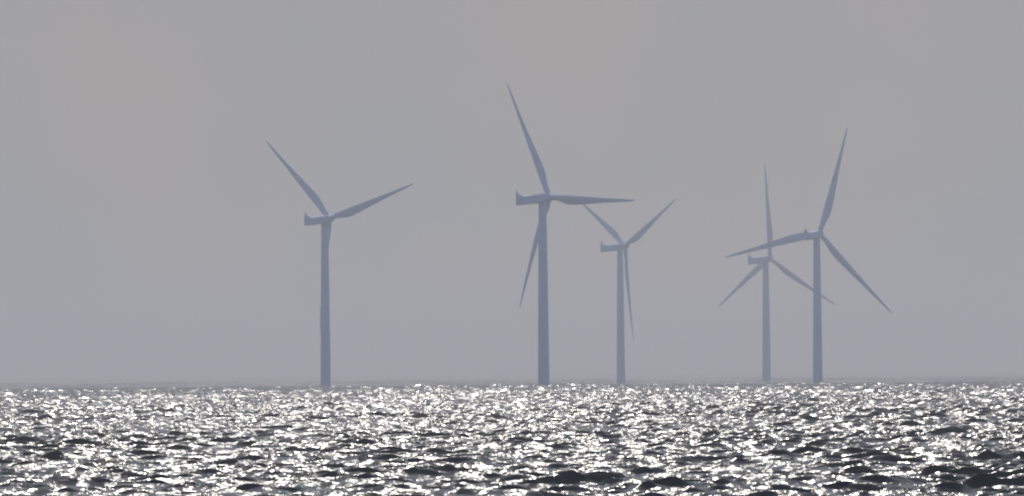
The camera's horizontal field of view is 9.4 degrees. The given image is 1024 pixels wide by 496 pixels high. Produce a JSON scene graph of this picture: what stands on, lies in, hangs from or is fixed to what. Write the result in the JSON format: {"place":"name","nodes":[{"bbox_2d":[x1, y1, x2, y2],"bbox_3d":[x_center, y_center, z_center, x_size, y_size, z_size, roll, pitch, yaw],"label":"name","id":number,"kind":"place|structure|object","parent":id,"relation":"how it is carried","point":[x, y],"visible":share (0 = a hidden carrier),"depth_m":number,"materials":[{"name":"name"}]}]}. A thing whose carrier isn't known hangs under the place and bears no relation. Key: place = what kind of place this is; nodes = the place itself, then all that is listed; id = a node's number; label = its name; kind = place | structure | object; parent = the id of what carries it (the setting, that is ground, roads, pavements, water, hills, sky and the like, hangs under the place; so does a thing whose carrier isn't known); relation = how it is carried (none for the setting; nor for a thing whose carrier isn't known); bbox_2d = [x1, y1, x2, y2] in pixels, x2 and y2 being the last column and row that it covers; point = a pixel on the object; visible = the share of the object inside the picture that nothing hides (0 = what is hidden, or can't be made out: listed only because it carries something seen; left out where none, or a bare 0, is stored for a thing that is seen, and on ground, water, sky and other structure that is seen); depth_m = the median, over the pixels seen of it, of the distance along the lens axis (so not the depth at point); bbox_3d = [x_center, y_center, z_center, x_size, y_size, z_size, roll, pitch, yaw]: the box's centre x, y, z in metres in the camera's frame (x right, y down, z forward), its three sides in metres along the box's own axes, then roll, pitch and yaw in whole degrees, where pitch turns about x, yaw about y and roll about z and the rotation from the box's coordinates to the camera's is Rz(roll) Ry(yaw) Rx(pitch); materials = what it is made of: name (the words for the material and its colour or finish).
{"place":"outdoors","nodes":[
{"label":"outdoors","id":0,"kind":"place"},
{"bbox_2d":[0,370,1023,495],"bbox_3d":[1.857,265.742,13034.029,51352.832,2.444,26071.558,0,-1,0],"label":"sea","id":1,"kind":"structure","parent":0,"point":[896,433],"depth_m":583.84,"materials":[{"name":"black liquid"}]},
{"bbox_2d":[265,140,413,385],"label":"wind turbine","id":2,"kind":"object","parent":1,"relation":"in","point":[326,219],"visible":0.98,"depth_m":3220.25,"materials":[{"name":"paint"}]},
{"bbox_2d":[506,82,634,384],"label":"wind turbine","id":3,"kind":"object","parent":1,"relation":"in","point":[544,202],"visible":0.97,"depth_m":2998.36,"materials":[{"name":"paint"}]},
{"bbox_2d":[582,199,675,380],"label":"wind turbine","id":4,"kind":"object","parent":1,"relation":"in","point":[620,247],"visible":0.88,"depth_m":4009.15,"materials":[{"name":"paint"}]},
{"bbox_2d":[719,166,834,378],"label":"wind turbine","id":5,"kind":"object","parent":1,"relation":"in","point":[762,262],"visible":0.93,"depth_m":4465.11,"materials":[{"name":"paint"}]},
{"bbox_2d":[725,129,892,380],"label":"wind turbine","id":6,"kind":"object","parent":1,"relation":"in","point":[815,236],"visible":0.97,"depth_m":3508.57,"materials":[{"name":"paint"}]},
{"bbox_2d":[0,0,1023,376],"label":"sky","id":7,"kind":"structure","parent":0,"point":[150,223],"materials":[{"name":"grey"}]}
]}

